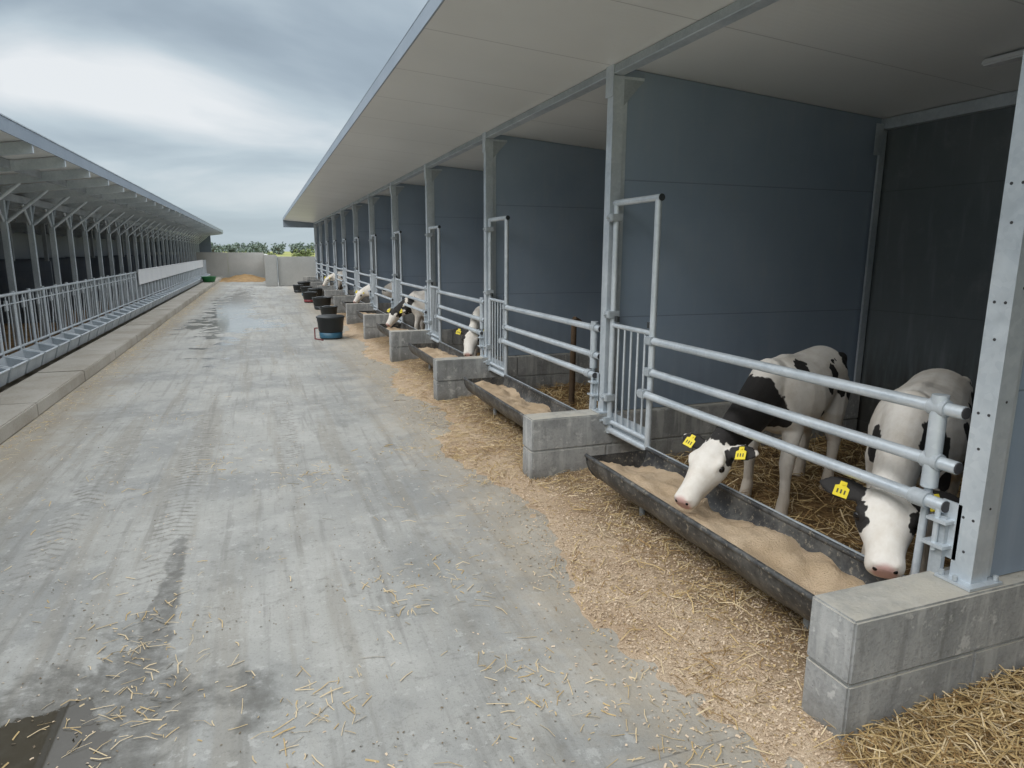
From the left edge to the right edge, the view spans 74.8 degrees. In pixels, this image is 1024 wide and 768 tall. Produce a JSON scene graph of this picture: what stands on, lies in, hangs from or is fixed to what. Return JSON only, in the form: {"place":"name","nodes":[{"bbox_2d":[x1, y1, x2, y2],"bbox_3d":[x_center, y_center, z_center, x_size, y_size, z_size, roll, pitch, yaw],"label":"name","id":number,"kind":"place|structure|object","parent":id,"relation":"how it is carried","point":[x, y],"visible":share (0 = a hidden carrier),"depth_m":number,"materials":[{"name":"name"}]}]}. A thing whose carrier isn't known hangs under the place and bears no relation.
{"place":"outdoors","nodes":[
{"label":"outdoors","id":0,"kind":"place"},
{"bbox_2d":[0,0,427,251],"label":"sky","id":1,"kind":"structure","parent":0,"point":[223,111],"materials":[{"name":"grey"}]},
{"bbox_2d":[227,251,314,270],"bbox_3d":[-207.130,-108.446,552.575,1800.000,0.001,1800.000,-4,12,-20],"label":"ground","id":2,"kind":"structure","parent":0,"point":[286,254],"depth_m":250.88,"materials":[{"name":"green plant"}]},
{"bbox_2d":[211,241,314,254],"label":"distant tree line","id":3,"kind":"object","parent":2,"relation":"on","point":[257,247],"visible":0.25,"depth_m":288.83,"materials":[{"name":"green plant"}]},
{"bbox_2d":[266,246,314,256],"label":"bushes","id":4,"kind":"object","parent":2,"relation":"on","point":[308,253],"visible":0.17,"depth_m":123.11,"materials":[{"name":"green plant"}]},
{"bbox_2d":[0,281,803,767],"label":"concrete yard","id":5,"kind":"structure","parent":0,"point":[234,525],"depth_m":3.45,"materials":[{"name":"grey concrete"}]},
{"bbox_2d":[0,273,210,386],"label":"feed trough row","id":6,"kind":"object","parent":5,"relation":"on","point":[18,364],"visible":0.88,"depth_m":10.73,"materials":[{"name":"metal"}]},
{"bbox_2d":[0,277,221,443],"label":"kerb","id":7,"kind":"structure","parent":5,"relation":"on","point":[25,402],"depth_m":8.87,"materials":[{"name":"concrete"}]},
{"bbox_2d":[201,276,216,281],"bbox_3d":[-14.954,-5.172,33.016,0.760,0.260,0.760,-4,12,-20],"label":"green tub","id":8,"kind":"object","parent":7,"relation":"on","point":[208,278],"visible":1,"depth_m":32.81,"materials":[{"name":"green plastic"}]},
{"bbox_2d":[0,113,222,358],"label":"barn","id":9,"kind":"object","parent":5,"relation":"on","point":[68,215],"visible":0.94,"depth_m":14.36,"materials":[{"name":"metal"}]},
{"bbox_2d":[0,260,206,357],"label":"feed fence","id":10,"kind":"object","parent":9,"relation":"attached to","point":[162,284],"visible":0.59,"depth_m":11.73,"materials":[{"name":"metal"}]},
{"bbox_2d":[137,260,202,284],"bbox_3d":[-13.395,-4.719,27.173,0.040,0.390,21.000,-4,12,-20],"label":"white windbreak board","id":11,"kind":"object","parent":10,"relation":"attached to","point":[146,275],"visible":1,"depth_m":22.21,"materials":[{"name":"white plastic"}]},
{"bbox_2d":[150,252,264,277],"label":"concrete wall","id":12,"kind":"structure","parent":5,"relation":"on","point":[219,264],"depth_m":40.08,"materials":[{"name":"grey concrete"}]},
{"bbox_2d":[219,274,265,281],"bbox_3d":[-15.273,-6.012,38.162,3.200,0.394,4.000,-4,12,-20],"label":"straw heap","id":13,"kind":"object","parent":5,"relation":"on","point":[245,278],"visible":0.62,"depth_m":38.25,"materials":[{"name":"beige plant"}]},
{"bbox_2d":[264,254,315,285],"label":"concrete wall","id":14,"kind":"structure","parent":5,"relation":"on","point":[287,271],"depth_m":32.66,"materials":[{"name":"grey concrete"}]},
{"bbox_2d":[293,285,302,292],"bbox_3d":[-8.856,-3.961,27.722,0.430,0.322,0.424,-4,12,-20],"label":"bucket","id":15,"kind":"object","parent":5,"relation":"on","point":[297,288],"visible":0.91,"depth_m":27.57,"materials":[{"name":"black plastic"}]},
{"bbox_2d":[297,281,309,285],"bbox_3d":[-8.844,-4.154,28.449,0.535,0.420,0.530,-4,12,-20],"label":"bucket","id":16,"kind":"object","parent":5,"relation":"on","point":[305,283],"visible":0.59,"depth_m":28.25,"materials":[{"name":"black plastic"}]},
{"bbox_2d":[300,286,312,295],"bbox_3d":[-7.874,-3.570,25.670,0.472,0.361,0.466,-4,12,-20],"label":"bucket","id":17,"kind":"object","parent":5,"relation":"on","point":[304,288],"visible":0.55,"depth_m":25.48,"materials":[{"name":"black plastic"}]},
{"bbox_2d":[302,291,317,302],"bbox_3d":[-6.760,-2.921,22.414,0.514,0.360,0.509,-4,12,-20],"label":"bucket","id":18,"kind":"object","parent":5,"relation":"on","point":[308,296],"visible":0.84,"depth_m":22.23,"materials":[{"name":"black plastic"}]},
{"bbox_2d":[303,277,320,280],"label":"concrete block wall","id":19,"kind":"structure","parent":5,"relation":"on","point":[305,278],"depth_m":31.76,"materials":[{"name":"grey concrete"}]},
{"bbox_2d":[307,279,321,285],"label":"concrete block wall","id":20,"kind":"structure","parent":5,"relation":"on","point":[313,280],"depth_m":29.10,"materials":[{"name":"grey concrete"}]},
{"bbox_2d":[308,288,322,296],"bbox_3d":[-6.905,-3.168,23.506,0.514,0.420,0.509,-4,12,-20],"label":"bucket","id":21,"kind":"object","parent":5,"relation":"on","point":[319,290],"visible":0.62,"depth_m":23.32,"materials":[{"name":"black plastic"}]},
{"bbox_2d":[312,296,331,309],"bbox_3d":[-5.618,-2.407,19.794,0.577,0.378,0.572,-4,12,-20],"label":"bucket","id":22,"kind":"object","parent":5,"relation":"on","point":[318,301],"visible":0.73,"depth_m":19.60,"materials":[{"name":"black plastic"}]},
{"bbox_2d":[311,282,333,287],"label":"concrete block wall","id":23,"kind":"structure","parent":5,"relation":"on","point":[315,284],"depth_m":26.41,"materials":[{"name":"grey concrete"}]},
{"bbox_2d":[319,305,337,314],"bbox_3d":[-4.733,-1.876,17.299,0.472,0.313,0.466,-4,12,-20],"label":"bucket","id":24,"kind":"object","parent":5,"relation":"on","point":[329,309],"visible":0.59,"depth_m":17.13,"materials":[{"name":"black plastic"}]},
{"bbox_2d":[314,314,344,340],"bbox_3d":[-3.589,-1.130,13.196,0.551,0.470,0.587,10,15,41],"label":"bucket","id":25,"kind":"object","parent":5,"relation":"on","point":[330,326],"visible":1,"depth_m":13.03,"materials":[{"name":"black plastic"}]},
{"bbox_2d":[317,285,342,295],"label":"concrete block wall","id":26,"kind":"structure","parent":5,"relation":"on","point":[330,287],"depth_m":23.77,"materials":[{"name":"grey concrete"}]},
{"bbox_2d":[324,290,354,304],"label":"concrete block wall","id":27,"kind":"structure","parent":5,"relation":"on","point":[328,293],"depth_m":21.11,"materials":[{"name":"grey concrete"}]},
{"bbox_2d":[333,295,369,312],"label":"concrete block wall","id":28,"kind":"structure","parent":5,"relation":"on","point":[338,300],"depth_m":18.42,"materials":[{"name":"grey concrete"}]},
{"bbox_2d":[342,301,362,307],"bbox_3d":[-3.945,-1.837,16.967,0.490,0.391,2.100,-4,12,-20],"label":"feed trough","id":29,"kind":"object","parent":5,"relation":"on","point":[344,304],"visible":0.05,"depth_m":17.67,"materials":[{"name":"black plastic"}]},
{"bbox_2d":[346,303,390,323],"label":"concrete block wall","id":30,"kind":"structure","parent":5,"relation":"on","point":[352,317],"depth_m":15.76,"materials":[{"name":"grey concrete"}]},
{"bbox_2d":[356,310,384,318],"bbox_3d":[-2.941,-1.303,14.292,0.490,0.391,2.100,-4,12,-20],"label":"feed trough","id":31,"kind":"object","parent":5,"relation":"on","point":[360,314],"visible":0.16,"depth_m":15.05,"materials":[{"name":"black plastic"}]},
{"bbox_2d":[0,288,772,767],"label":"straw","id":32,"kind":"object","parent":5,"relation":"on","point":[308,658],"visible":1,"depth_m":2.69,"materials":[{"name":"beige plant"}]},
{"bbox_2d":[363,313,427,338],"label":"concrete block wall","id":33,"kind":"structure","parent":5,"relation":"on","point":[370,328],"depth_m":13.07,"materials":[{"name":"grey concrete"}]},
{"bbox_2d":[376,322,415,336],"bbox_3d":[-1.938,-0.770,11.617,0.490,0.391,2.100,-4,12,-20],"label":"feed trough","id":34,"kind":"object","parent":5,"relation":"on","point":[384,329],"visible":0.34,"depth_m":12.22,"materials":[{"name":"black plastic"}]},
{"bbox_2d":[389,329,483,361],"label":"concrete block wall","id":35,"kind":"structure","parent":5,"relation":"on","point":[399,341],"depth_m":10.43,"materials":[{"name":"grey concrete"}]},
{"bbox_2d":[408,341,464,369],"bbox_3d":[-0.935,-0.236,8.943,0.490,0.391,2.100,-4,12,-20],"label":"feed trough","id":36,"kind":"object","parent":5,"relation":"on","point":[428,353],"visible":0.49,"depth_m":9.36,"materials":[{"name":"black plastic"}]},
{"bbox_2d":[433,351,599,400],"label":"concrete block wall","id":37,"kind":"structure","parent":5,"relation":"on","point":[449,373],"depth_m":7.91,"materials":[{"name":"grey concrete"}]},
{"bbox_2d":[463,375,573,426],"bbox_3d":[0.068,0.297,6.268,0.490,0.391,2.100,-4,12,-20],"label":"feed trough","id":38,"kind":"object","parent":5,"relation":"on","point":[512,399],"visible":0.7,"depth_m":6.47,"materials":[{"name":"black plastic"}]},
{"bbox_2d":[283,0,1023,591],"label":"calf barn","id":39,"kind":"structure","parent":5,"relation":"on","point":[847,176],"depth_m":5.25,"materials":[{"name":"metal"}]},
{"bbox_2d":[314,243,320,278],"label":"metal gate","id":40,"kind":"structure","parent":39,"relation":"attached to","point":[317,263],"depth_m":31.23,"materials":[{"name":"metal"}]},
{"bbox_2d":[319,242,326,281],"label":"metal gate","id":41,"kind":"structure","parent":39,"relation":"attached to","point":[322,264],"depth_m":28.60,"materials":[{"name":"metal"}]},
{"bbox_2d":[324,241,334,285],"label":"metal gate","id":42,"kind":"structure","parent":39,"relation":"attached to","point":[327,262],"depth_m":25.91,"materials":[{"name":"metal"}]},
{"bbox_2d":[332,240,343,289],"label":"metal gate","id":43,"kind":"structure","parent":39,"relation":"attached to","point":[336,269],"depth_m":23.24,"materials":[{"name":"metal"}]},
{"bbox_2d":[341,239,355,295],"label":"metal gate","id":44,"kind":"structure","parent":39,"relation":"attached to","point":[346,282],"depth_m":20.57,"materials":[{"name":"metal"}]},
{"bbox_2d":[352,237,371,302],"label":"metal gate","id":45,"kind":"structure","parent":39,"relation":"attached to","point":[358,280],"depth_m":17.83,"materials":[{"name":"metal"}]},
{"bbox_2d":[368,234,393,313],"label":"metal gate","id":46,"kind":"structure","parent":39,"relation":"attached to","point":[376,294],"depth_m":15.20,"materials":[{"name":"metal"}]},
{"bbox_2d":[391,231,427,329],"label":"metal gate","id":47,"kind":"structure","parent":39,"relation":"attached to","point":[399,283],"depth_m":12.43,"materials":[{"name":"metal"}]},
{"bbox_2d":[425,225,483,354],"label":"metal gate","id":48,"kind":"structure","parent":39,"relation":"attached to","point":[434,335],"depth_m":9.77,"materials":[{"name":"metal"}]},
{"bbox_2d":[483,215,599,409],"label":"metal gate","id":49,"kind":"structure","parent":39,"relation":"attached to","point":[498,366],"depth_m":6.89,"materials":[{"name":"metal"}]},
{"bbox_2d":[599,193,970,575],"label":"metal gate","id":50,"kind":"structure","parent":39,"relation":"attached to","point":[932,460],"depth_m":3.26,"materials":[{"name":"metal"}]},
{"bbox_2d":[331,305,1023,767],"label":"spilled feed","id":51,"kind":"object","parent":5,"relation":"on","point":[717,629],"visible":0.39,"depth_m":3.25},
{"bbox_2d":[342,326,1023,767],"bbox_3d":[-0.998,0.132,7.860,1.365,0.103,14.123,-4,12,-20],"label":"straw","id":52,"kind":"object","parent":5,"relation":"on","point":[734,648],"visible":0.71,"depth_m":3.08,"materials":[{"name":"plant"}]},
{"bbox_2d":[523,393,859,479],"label":"concrete block wall","id":53,"kind":"structure","parent":5,"relation":"on","point":[554,443],"depth_m":5.14,"materials":[{"name":"grey concrete"}]},
{"bbox_2d":[584,447,901,628],"bbox_3d":[1.071,0.830,3.593,0.490,0.391,2.100,-4,12,-20],"label":"feed trough","id":54,"kind":"object","parent":5,"relation":"on","point":[790,564],"visible":0.82,"depth_m":3.31,"materials":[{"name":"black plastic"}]},
{"bbox_2d":[477,352,1023,732],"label":"straw bedding","id":55,"kind":"object","parent":5,"relation":"on","point":[811,504],"visible":0.05,"depth_m":4.57,"materials":[{"name":"beige plant"}]},
{"bbox_2d":[322,271,342,289],"bbox_3d":[-6.050,-3.574,23.904,1.432,0.937,0.437,2,11,9],"label":"calf","id":56,"kind":"object","parent":55,"relation":"on","point":[329,278],"visible":0.37,"depth_m":23.82},
{"bbox_2d":[353,282,392,302],"bbox_3d":[-3.181,-2.035,16.196,1.515,0.942,0.434,3,12,15],"label":"calf","id":57,"kind":"object","parent":55,"relation":"on","point":[362,293],"visible":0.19,"depth_m":16.24},
{"bbox_2d":[386,291,425,329],"bbox_3d":[-1.571,-1.220,12.102,1.517,0.939,0.473,2,11,11],"label":"calf","id":58,"kind":"object","parent":55,"relation":"on","point":[398,311],"visible":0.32,"depth_m":12.06},
{"bbox_2d":[453,306,483,356],"bbox_3d":[-0.358,-0.592,8.961,0.490,0.942,1.649,3,11,14],"label":"calf","id":59,"kind":"object","parent":55,"relation":"on","point":[470,339],"visible":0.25,"depth_m":8.28},
{"bbox_2d":[568,316,581,406],"bbox_3d":[0.662,-0.217,7.075,0.071,0.998,0.158,10,15,40],"label":"wooden rubbing post","id":60,"kind":"object","parent":55,"relation":"on","point":[571,400],"visible":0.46,"depth_m":7.04,"materials":[{"name":"brown wood"}]},
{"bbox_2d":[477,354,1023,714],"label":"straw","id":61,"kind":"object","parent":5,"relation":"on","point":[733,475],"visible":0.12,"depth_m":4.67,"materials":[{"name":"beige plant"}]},
{"bbox_2d":[674,346,850,514],"bbox_3d":[1.611,0.324,4.232,0.475,1.001,1.993,11,15,42],"label":"calf","id":62,"kind":"object","parent":61,"relation":"on","point":[715,455],"visible":0.81,"depth_m":4.14},
{"bbox_2d":[820,368,974,578],"bbox_3d":[2.011,0.497,3.364,0.530,1.000,1.712,10,15,41],"label":"calf","id":63,"kind":"object","parent":61,"relation":"on","point":[886,522],"visible":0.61,"depth_m":3.03},
{"bbox_2d":[801,566,1023,742],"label":"concrete block wall","id":64,"kind":"structure","parent":5,"relation":"on","point":[879,650],"depth_m":2.41,"materials":[{"name":"grey concrete"}]},
{"bbox_2d":[813,667,1023,767],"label":"straw","id":65,"kind":"object","parent":5,"relation":"on","point":[946,742],"visible":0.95,"depth_m":2.30,"materials":[{"name":"beige plant"}]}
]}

